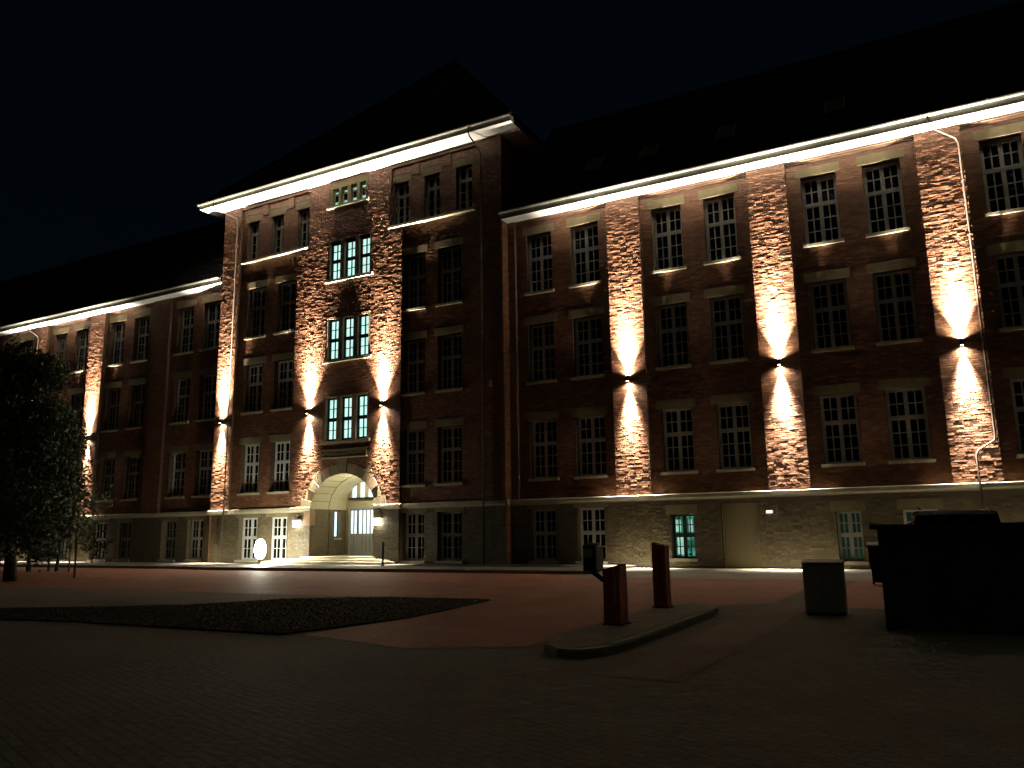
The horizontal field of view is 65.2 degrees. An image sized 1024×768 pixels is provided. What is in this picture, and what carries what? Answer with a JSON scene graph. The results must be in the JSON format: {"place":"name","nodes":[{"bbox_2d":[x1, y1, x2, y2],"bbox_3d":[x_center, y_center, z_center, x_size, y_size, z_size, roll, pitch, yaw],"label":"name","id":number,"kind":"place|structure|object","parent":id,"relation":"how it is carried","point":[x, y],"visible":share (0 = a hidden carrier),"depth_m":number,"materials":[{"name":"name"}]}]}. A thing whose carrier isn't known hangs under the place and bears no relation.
{"place":"outdoors","nodes":[
{"label":"outdoors","id":0,"kind":"place"},
{"bbox_2d":[0,581,855,681],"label":"path","id":1,"kind":"structure","parent":0,"point":[682,661],"depth_m":13.17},
{"bbox_2d":[0,561,871,580],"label":"pavement","id":2,"kind":"structure","parent":0,"point":[633,571],"depth_m":29.66,"materials":[{"name":"grey concrete"}]},
{"bbox_2d":[254,539,265,564],"bbox_3d":[-12.102,8.064,38.433,0.539,1.210,0.539,-7,-12,28],"label":"path lamp","id":3,"kind":"object","parent":2,"relation":"on","point":[260,549],"visible":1,"depth_m":38.28,"materials":[{"name":"white glass"}]},
{"bbox_2d":[261,555,394,564],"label":"entrance steps","id":4,"kind":"structure","parent":2,"relation":"on","point":[346,560],"depth_m":37.62,"materials":[{"name":"stone"}]},
{"bbox_2d":[381,542,384,565],"bbox_3d":[-5.572,7.331,34.495,0.180,1.020,0.180,-7,-12,28],"label":"bollard","id":5,"kind":"object","parent":2,"relation":"on","point":[382,557],"visible":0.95,"depth_m":34.44,"materials":[{"name":"black metal"}]},
{"bbox_2d":[401,564,582,566],"bbox_3d":[-0.678,7.555,33.053,8.800,0.105,1.850,-7,-12,28],"label":"planting strip","id":6,"kind":"object","parent":2,"relation":"on","point":[469,565],"visible":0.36,"depth_m":32.80,"materials":[{"name":"concrete"}]},
{"bbox_2d":[0,567,884,647],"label":"paving","id":7,"kind":"structure","parent":0,"point":[522,610],"depth_m":20.04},
{"bbox_2d":[47,532,72,571],"bbox_3d":[-20.950,7.719,37.069,1.500,1.900,0.200,-7,-12,28],"label":"tree stake","id":8,"kind":"object","parent":7,"relation":"on","point":[69,556],"visible":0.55,"depth_m":36.84,"materials":[{"name":"brown wood"}]},
{"bbox_2d":[73,509,80,577],"bbox_3d":[-16.850,6.163,30.988,0.074,2.620,0.074,8,-13,-38],"label":"tree stake","id":9,"kind":"object","parent":7,"relation":"on","point":[75,561],"visible":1,"depth_m":30.91,"materials":[{"name":"brown wood"}]},
{"bbox_2d":[0,564,591,573],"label":"kerb","id":10,"kind":"structure","parent":7,"relation":"on","point":[371,570],"depth_m":32.44,"materials":[{"name":"concrete"}]},
{"bbox_2d":[866,542,881,583],"bbox_3d":[9.443,4.588,20.445,0.600,1.080,0.640,-7,-12,28],"label":"waste bin","id":11,"kind":"object","parent":7,"relation":"on","point":[873,552],"visible":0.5,"depth_m":20.28,"materials":[{"name":"black metal"}]},
{"bbox_2d":[911,505,999,523],"bbox_3d":[10.173,3.769,18.268,1.860,1.866,4.520,-7,-12,28],"label":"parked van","id":12,"kind":"object","parent":7,"relation":"on","point":[987,515],"visible":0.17,"depth_m":16.48,"materials":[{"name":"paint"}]},
{"bbox_2d":[0,0,1019,281],"label":"sky","id":13,"kind":"structure","parent":0,"point":[119,118],"materials":[{"name":"black"}]},
{"bbox_2d":[0,583,1023,767],"bbox_3d":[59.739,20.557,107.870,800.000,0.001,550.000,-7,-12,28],"label":"ground","id":14,"kind":"structure","parent":0,"point":[859,688],"depth_m":7.06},
{"bbox_2d":[0,392,89,571],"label":"tree","id":15,"kind":"object","parent":14,"relation":"on","point":[28,568],"visible":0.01,"depth_m":37.78,"materials":[{"name":"green plant"}]},
{"bbox_2d":[0,332,118,580],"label":"tree","id":16,"kind":"object","parent":14,"relation":"on","point":[23,376],"visible":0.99,"depth_m":29.78,"materials":[{"name":"green plant"}]},
{"bbox_2d":[7,439,118,570],"bbox_3d":[-21.370,5.758,37.965,4.544,6.209,5.330,0,-11,-6],"label":"tree","id":17,"kind":"object","parent":14,"relation":"on","point":[80,469],"visible":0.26,"depth_m":37.72,"materials":[{"name":"green plant"}]},
{"bbox_2d":[0,220,224,561],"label":"school wing","id":18,"kind":"structure","parent":14,"relation":"on","point":[132,332],"depth_m":48.34,"materials":[{"name":"red brick"}]},
{"bbox_2d":[1,338,15,356],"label":"window","id":19,"kind":"structure","parent":18,"relation":"in","point":[3,342],"depth_m":56.00,"materials":[{"name":"white paint"}]},
{"bbox_2d":[20,334,34,354],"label":"window","id":20,"kind":"structure","parent":18,"relation":"in","point":[31,337],"depth_m":54.98,"materials":[{"name":"white paint"}]},
{"bbox_2d":[31,542,44,560],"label":"window","id":21,"kind":"structure","parent":18,"relation":"in","point":[43,542],"depth_m":50.49,"materials":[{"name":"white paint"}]},
{"bbox_2d":[48,390,63,407],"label":"window","id":22,"kind":"structure","parent":18,"relation":"in","point":[61,394],"depth_m":52.34,"materials":[{"name":"white paint"}]},
{"bbox_2d":[50,536,66,560],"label":"window","id":23,"kind":"structure","parent":18,"relation":"in","point":[63,557],"depth_m":49.52,"materials":[{"name":"white paint"}]},
{"bbox_2d":[54,327,69,366],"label":"window","id":24,"kind":"structure","parent":18,"relation":"in","point":[63,338],"depth_m":53.21,"materials":[{"name":"black glass"}]},
{"bbox_2d":[68,387,84,435],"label":"window","id":25,"kind":"structure","parent":18,"relation":"in","point":[77,398],"depth_m":51.39,"materials":[{"name":"black glass"}]},
{"bbox_2d":[70,322,90,373],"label":"window","id":26,"kind":"structure","parent":18,"relation":"in","point":[83,338],"depth_m":52.12,"materials":[{"name":"black glass"}]},
{"bbox_2d":[86,519,108,560],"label":"window","id":27,"kind":"structure","parent":18,"relation":"in","point":[102,526],"depth_m":48.02,"materials":[{"name":"white paint"}]},
{"bbox_2d":[97,451,116,502],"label":"window","id":28,"kind":"structure","parent":18,"relation":"in","point":[109,463],"depth_m":48.89,"materials":[{"name":"black glass"}]},
{"bbox_2d":[100,381,121,432],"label":"window","id":29,"kind":"structure","parent":18,"relation":"in","point":[115,393],"depth_m":49.66,"materials":[{"name":"black glass"}]},
{"bbox_2d":[106,314,127,367],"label":"window","id":30,"kind":"structure","parent":18,"relation":"in","point":[119,328],"depth_m":50.43,"materials":[{"name":"black glass"}]},
{"bbox_2d":[112,518,132,561],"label":"window","id":31,"kind":"structure","parent":18,"relation":"in","point":[126,523],"depth_m":46.94,"materials":[{"name":"white paint"}]},
{"bbox_2d":[119,449,141,500],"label":"window","id":32,"kind":"structure","parent":18,"relation":"in","point":[133,472],"depth_m":47.79,"materials":[{"name":"black glass"}]},
{"bbox_2d":[125,377,146,429],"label":"window","id":33,"kind":"structure","parent":18,"relation":"in","point":[138,401],"depth_m":48.58,"materials":[{"name":"black glass"}]},
{"bbox_2d":[130,309,151,362],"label":"window","id":34,"kind":"structure","parent":18,"relation":"in","point":[143,323],"depth_m":49.35,"materials":[{"name":"black glass"}]},
{"bbox_2d":[157,517,177,561],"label":"window","id":35,"kind":"structure","parent":18,"relation":"in","point":[171,524],"depth_m":45.13,"materials":[{"name":"white paint"}]},
{"bbox_2d":[164,445,187,498],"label":"window","id":36,"kind":"structure","parent":18,"relation":"in","point":[179,458],"depth_m":45.94,"materials":[{"name":"black glass"}]},
{"bbox_2d":[169,370,192,424],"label":"window","id":37,"kind":"structure","parent":18,"relation":"in","point":[183,384],"depth_m":46.72,"materials":[{"name":"black glass"}]},
{"bbox_2d":[173,299,196,355],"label":"window","id":38,"kind":"structure","parent":18,"relation":"in","point":[188,314],"depth_m":47.49,"materials":[{"name":"black glass"}]},
{"bbox_2d":[183,516,205,561],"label":"window","id":39,"kind":"structure","parent":18,"relation":"in","point":[197,525],"depth_m":44.11,"materials":[{"name":"white paint"}]},
{"bbox_2d":[191,442,213,497],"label":"window","id":40,"kind":"structure","parent":18,"relation":"in","point":[205,466],"depth_m":44.92,"materials":[{"name":"glass"}]},
{"bbox_2d":[195,366,217,421],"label":"window","id":41,"kind":"structure","parent":18,"relation":"in","point":[208,413],"depth_m":45.71,"materials":[{"name":"black glass"}]},
{"bbox_2d":[199,294,220,351],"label":"window","id":42,"kind":"structure","parent":18,"relation":"in","point":[213,321],"depth_m":46.48,"materials":[{"name":"black glass"}]},
{"bbox_2d":[0,596,489,634],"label":"planting bed","id":43,"kind":"object","parent":14,"relation":"on","point":[234,628],"visible":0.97,"depth_m":15.04,"materials":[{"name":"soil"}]},
{"bbox_2d":[197,60,552,564],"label":"entrance block","id":44,"kind":"structure","parent":14,"relation":"on","point":[365,264],"depth_m":39.83,"materials":[{"name":"brick"}]},
{"bbox_2d":[234,514,259,562],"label":"window","id":45,"kind":"structure","parent":44,"relation":"in","point":[250,523],"depth_m":41.73,"materials":[{"name":"white paint"}]},
{"bbox_2d":[236,436,262,495],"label":"window","id":46,"kind":"structure","parent":44,"relation":"in","point":[251,472],"depth_m":42.47,"materials":[{"name":"glass"}]},
{"bbox_2d":[240,356,265,414],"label":"window","id":47,"kind":"structure","parent":44,"relation":"in","point":[255,372],"depth_m":43.26,"materials":[{"name":"black glass"}]},
{"bbox_2d":[246,213,261,258],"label":"window","id":48,"kind":"structure","parent":44,"relation":"in","point":[255,228],"depth_m":45.02,"materials":[{"name":"white paint"}]},
{"bbox_2d":[244,279,268,339],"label":"window","id":49,"kind":"structure","parent":44,"relation":"in","point":[259,296],"depth_m":44.03,"materials":[{"name":"black glass"}]},
{"bbox_2d":[264,513,288,560],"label":"window","id":50,"kind":"structure","parent":44,"relation":"in","point":[279,525],"depth_m":40.76,"materials":[{"name":"white paint"}]},
{"bbox_2d":[270,206,286,252],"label":"window","id":51,"kind":"structure","parent":44,"relation":"in","point":[273,213],"depth_m":44.16,"materials":[{"name":"white paint"}]},
{"bbox_2d":[267,433,291,493],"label":"window","id":52,"kind":"structure","parent":44,"relation":"in","point":[282,449],"depth_m":41.45,"materials":[{"name":"glass"}]},
{"bbox_2d":[270,351,294,411],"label":"window","id":53,"kind":"structure","parent":44,"relation":"in","point":[285,371],"depth_m":42.24,"materials":[{"name":"black glass"}]},
{"bbox_2d":[273,272,297,334],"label":"window","id":54,"kind":"structure","parent":44,"relation":"in","point":[288,293],"depth_m":43.02,"materials":[{"name":"black glass"}]},
{"bbox_2d":[292,520,299,526],"bbox_3d":[-10.667,6.902,39.624,0.340,0.325,0.296,-7,-12,28],"label":"wall lantern","id":55,"kind":"object","parent":44,"relation":"attached to","point":[296,523],"depth_m":39.52,"materials":[{"name":"white glass"}]},
{"bbox_2d":[296,200,310,246],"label":"window","id":56,"kind":"structure","parent":44,"relation":"in","point":[305,215],"depth_m":43.28,"materials":[{"name":"black glass"}]},
{"bbox_2d":[334,510,337,537],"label":"side window","id":57,"kind":"structure","parent":44,"relation":"in","point":[336,511],"depth_m":41.27,"materials":[{"name":"white glass"}]},
{"bbox_2d":[319,392,369,444],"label":"window","id":58,"kind":"structure","parent":44,"relation":"in","point":[346,416],"depth_m":39.50,"materials":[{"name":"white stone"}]},
{"bbox_2d":[322,311,371,363],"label":"window","id":59,"kind":"structure","parent":44,"relation":"in","point":[347,336],"depth_m":40.24,"materials":[{"name":"teal glass"}]},
{"bbox_2d":[326,175,369,209],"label":"window","id":60,"kind":"structure","parent":44,"relation":"in","point":[352,191],"depth_m":41.66,"materials":[{"name":"stone"}]},
{"bbox_2d":[324,231,372,283],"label":"window","id":61,"kind":"structure","parent":44,"relation":"in","point":[346,261],"depth_m":41.00,"materials":[{"name":"teal glass"}]},
{"bbox_2d":[347,506,372,554],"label":"entrance door","id":62,"kind":"structure","parent":44,"relation":"in","point":[360,523],"depth_m":41.10,"materials":[{"name":"grey paint"}]},
{"bbox_2d":[373,518,380,524],"bbox_3d":[-6.275,6.402,37.287,0.340,0.325,0.296,-7,-12,28],"label":"wall lantern","id":63,"kind":"object","parent":44,"relation":"attached to","point":[376,521],"depth_m":37.18,"materials":[{"name":"white glass"}]},
{"bbox_2d":[393,172,411,223],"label":"window","id":64,"kind":"structure","parent":44,"relation":"in","point":[403,191],"depth_m":40.25,"materials":[{"name":"black glass"}]},
{"bbox_2d":[399,508,426,562],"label":"window","id":65,"kind":"structure","parent":44,"relation":"in","point":[414,519],"depth_m":36.82,"materials":[{"name":"white paint"}]},
{"bbox_2d":[400,420,426,487],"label":"window","id":66,"kind":"structure","parent":44,"relation":"in","point":[415,438],"depth_m":37.52,"materials":[{"name":"black glass"}]},
{"bbox_2d":[401,330,427,396],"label":"window","id":67,"kind":"structure","parent":44,"relation":"in","point":[415,367],"depth_m":38.32,"materials":[{"name":"black glass"}]},
{"bbox_2d":[402,244,427,312],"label":"window","id":68,"kind":"structure","parent":44,"relation":"in","point":[416,264],"depth_m":39.09,"materials":[{"name":"black glass"}]},
{"bbox_2d":[422,164,442,216],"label":"window","id":69,"kind":"structure","parent":44,"relation":"in","point":[433,183],"depth_m":39.39,"materials":[{"name":"black glass"}]},
{"bbox_2d":[434,417,463,485],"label":"window","id":70,"kind":"structure","parent":44,"relation":"in","point":[450,436],"depth_m":36.61,"materials":[{"name":"black glass"}]},
{"bbox_2d":[434,507,463,563],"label":"window","id":71,"kind":"structure","parent":44,"relation":"in","point":[450,519],"depth_m":35.89,"materials":[{"name":"white paint"}]},
{"bbox_2d":[435,324,463,392],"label":"window","id":72,"kind":"structure","parent":44,"relation":"in","point":[450,345],"depth_m":37.40,"materials":[{"name":"black glass"}]},
{"bbox_2d":[435,236,463,306],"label":"window","id":73,"kind":"structure","parent":44,"relation":"in","point":[450,258],"depth_m":38.17,"materials":[{"name":"black glass"}]},
{"bbox_2d":[453,155,474,208],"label":"window","id":74,"kind":"structure","parent":44,"relation":"in","point":[465,175],"depth_m":38.54,"materials":[{"name":"black glass"}]},
{"bbox_2d":[545,603,718,658],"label":"traffic island","id":75,"kind":"structure","parent":14,"relation":"on","point":[598,639],"depth_m":11.03,"materials":[{"name":"concrete"}]},
{"bbox_2d":[582,543,630,625],"bbox_3d":[1.399,3.010,12.127,0.680,1.190,0.400,-7,-12,28],"label":"barrier post","id":76,"kind":"object","parent":75,"relation":"on","point":[613,579],"visible":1,"depth_m":11.91,"materials":[{"name":"red metal"}]},
{"bbox_2d":[605,582,611,607],"bbox_3d":[1.428,3.126,11.879,0.100,0.370,0.005,-7,-12,28],"label":"door","id":77,"kind":"structure","parent":76,"relation":"in","point":[608,599],"depth_m":11.87,"materials":[{"name":"red paint"}]},
{"bbox_2d":[651,543,673,607],"bbox_3d":[2.704,3.452,14.484,0.300,1.140,0.300,-7,-12,28],"label":"barrier post","id":78,"kind":"object","parent":75,"relation":"on","point":[661,576],"visible":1,"depth_m":14.39,"materials":[{"name":"red metal"}]},
{"bbox_2d":[498,0,1023,569],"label":"school wing","id":79,"kind":"structure","parent":14,"relation":"on","point":[840,234],"depth_m":31.05,"materials":[{"name":"red brick"}]},
{"bbox_2d":[522,222,554,295],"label":"window","id":80,"kind":"structure","parent":79,"relation":"in","point":[540,257],"depth_m":36.55,"materials":[{"name":"black glass"}]},
{"bbox_2d":[524,313,556,384],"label":"window","id":81,"kind":"structure","parent":79,"relation":"in","point":[542,336],"depth_m":35.79,"materials":[{"name":"black glass"}]},
{"bbox_2d":[526,504,558,563],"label":"window","id":82,"kind":"structure","parent":79,"relation":"in","point":[543,515],"depth_m":34.13,"materials":[{"name":"white paint"}]},
{"bbox_2d":[526,410,559,481],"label":"window","id":83,"kind":"structure","parent":79,"relation":"in","point":[544,432],"depth_m":35.00,"materials":[{"name":"black glass"}]},
{"bbox_2d":[566,212,601,288],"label":"window","id":84,"kind":"structure","parent":79,"relation":"in","point":[585,238],"depth_m":35.50,"materials":[{"name":"black glass"}]},
{"bbox_2d":[568,306,604,379],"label":"window","id":85,"kind":"structure","parent":79,"relation":"in","point":[587,330],"depth_m":34.74,"materials":[{"name":"black glass"}]},
{"bbox_2d":[571,405,608,478],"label":"window","id":86,"kind":"structure","parent":79,"relation":"in","point":[592,449],"depth_m":33.95,"materials":[{"name":"black glass"}]},
{"bbox_2d":[573,503,607,563],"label":"window","id":87,"kind":"structure","parent":79,"relation":"in","point":[592,527],"depth_m":33.14,"materials":[{"name":"white paint"}]},
{"bbox_2d":[646,194,685,273],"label":"window","id":88,"kind":"structure","parent":79,"relation":"in","point":[667,222],"depth_m":33.74,"materials":[{"name":"black glass"}]},
{"bbox_2d":[651,292,691,370],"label":"window","id":89,"kind":"structure","parent":79,"relation":"in","point":[673,335],"depth_m":32.98,"materials":[{"name":"black glass"}]},
{"bbox_2d":[656,397,697,474],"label":"window","id":90,"kind":"structure","parent":79,"relation":"in","point":[678,423],"depth_m":32.19,"materials":[{"name":"black glass"}]},
{"bbox_2d":[666,504,698,561],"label":"window","id":91,"kind":"structure","parent":79,"relation":"in","point":[683,525],"depth_m":31.24,"materials":[{"name":"teal glass"}]},
{"bbox_2d":[698,183,740,265],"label":"window","id":92,"kind":"structure","parent":79,"relation":"in","point":[721,232],"depth_m":32.70,"materials":[{"name":"black glass"}]},
{"bbox_2d":[704,283,747,364],"bbox_3d":[8.556,-2.338,31.794,1.620,3.100,0.450,-7,-12,28],"label":"window","id":93,"kind":"structure","parent":79,"relation":"in","point":[727,319],"depth_m":31.93,"materials":[{"name":"black glass"}]},
{"bbox_2d":[710,392,755,472],"bbox_3d":[8.621,1.889,31.011,1.620,3.020,0.450,-7,-12,28],"label":"window","id":94,"kind":"structure","parent":79,"relation":"in","point":[733,419],"depth_m":31.15,"materials":[{"name":"black glass"}]},
{"bbox_2d":[721,503,761,567],"bbox_3d":[8.625,5.687,30.044,1.390,2.400,0.138,-7,-12,28],"label":"door","id":95,"kind":"structure","parent":79,"relation":"in","point":[740,521],"depth_m":30.06,"materials":[{"name":"paint"}]},
{"bbox_2d":[794,161,843,248],"bbox_3d":[11.857,-6.832,30.765,1.620,3.220,0.450,-7,-12,28],"label":"window","id":96,"kind":"structure","parent":79,"relation":"in","point":[819,195],"depth_m":30.90,"materials":[{"name":"black glass"}]},
{"bbox_2d":[803,267,854,352],"bbox_3d":[11.920,-2.722,30.004,1.620,3.100,0.450,-7,-12,28],"label":"window","id":97,"kind":"structure","parent":79,"relation":"in","point":[828,299],"depth_m":30.13,"materials":[{"name":"black glass"}]},
{"bbox_2d":[813,382,865,466],"bbox_3d":[11.985,1.506,29.221,1.620,3.020,0.450,-7,-12,28],"label":"window","id":98,"kind":"structure","parent":79,"relation":"in","point":[839,413],"depth_m":29.34,"materials":[{"name":"black glass"}]},
{"bbox_2d":[829,500,868,564],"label":"window","id":99,"kind":"structure","parent":79,"relation":"in","point":[849,521],"depth_m":28.41,"materials":[{"name":"glass"}]},
{"bbox_2d":[856,147,909,237],"bbox_3d":[13.807,-7.054,29.728,1.620,3.220,0.450,-7,-12,28],"label":"window","id":100,"kind":"structure","parent":79,"relation":"in","point":[885,209],"depth_m":29.86,"materials":[{"name":"black glass"}]},
{"bbox_2d":[866,257,921,345],"bbox_3d":[13.870,-2.944,28.967,1.620,3.100,0.450,-7,-12,28],"label":"window","id":101,"kind":"structure","parent":79,"relation":"in","point":[894,291],"depth_m":29.09,"materials":[{"name":"black glass"}]},
{"bbox_2d":[878,375,935,463],"bbox_3d":[13.935,1.283,28.183,1.620,3.020,0.450,-7,-12,28],"label":"window","id":102,"kind":"structure","parent":79,"relation":"in","point":[909,435],"depth_m":28.30,"materials":[{"name":"black glass"}]},
{"bbox_2d":[896,498,942,523],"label":"window","id":103,"kind":"structure","parent":79,"relation":"in","point":[908,506],"depth_m":27.37,"materials":[{"name":"white paint"}]},
{"bbox_2d":[959,338,963,345],"bbox_3d":[15.385,-1.421,27.378,0.120,0.228,0.325,-7,-12,28],"label":"wall lamp","id":104,"kind":"object","parent":79,"relation":"attached to","point":[961,340],"visible":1,"depth_m":27.24,"materials":[{"name":"black metal"}]},
{"bbox_2d":[972,121,1023,216],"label":"window","id":105,"kind":"structure","parent":79,"relation":"in","point":[1002,160],"depth_m":28.08,"materials":[{"name":"black glass"}]},
{"bbox_2d":[986,240,1023,331],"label":"window","id":106,"kind":"structure","parent":79,"relation":"in","point":[1009,269],"depth_m":27.43,"materials":[{"name":"black glass"}]},
{"bbox_2d":[1002,366,1023,457],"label":"window","id":107,"kind":"structure","parent":79,"relation":"in","point":[1017,385],"depth_m":26.77,"materials":[{"name":"black glass"}]},
{"bbox_2d":[801,559,847,615],"bbox_3d":[5.392,3.497,13.793,0.670,0.925,0.415,-7,-12,28],"label":"utility cabinet","id":108,"kind":"object","parent":14,"relation":"on","point":[824,585],"visible":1,"depth_m":13.63,"materials":[{"name":"metal"}]},
{"bbox_2d":[869,522,1023,635],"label":"enclosure","id":109,"kind":"object","parent":14,"relation":"on","point":[955,577],"visible":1,"depth_m":11.23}
]}

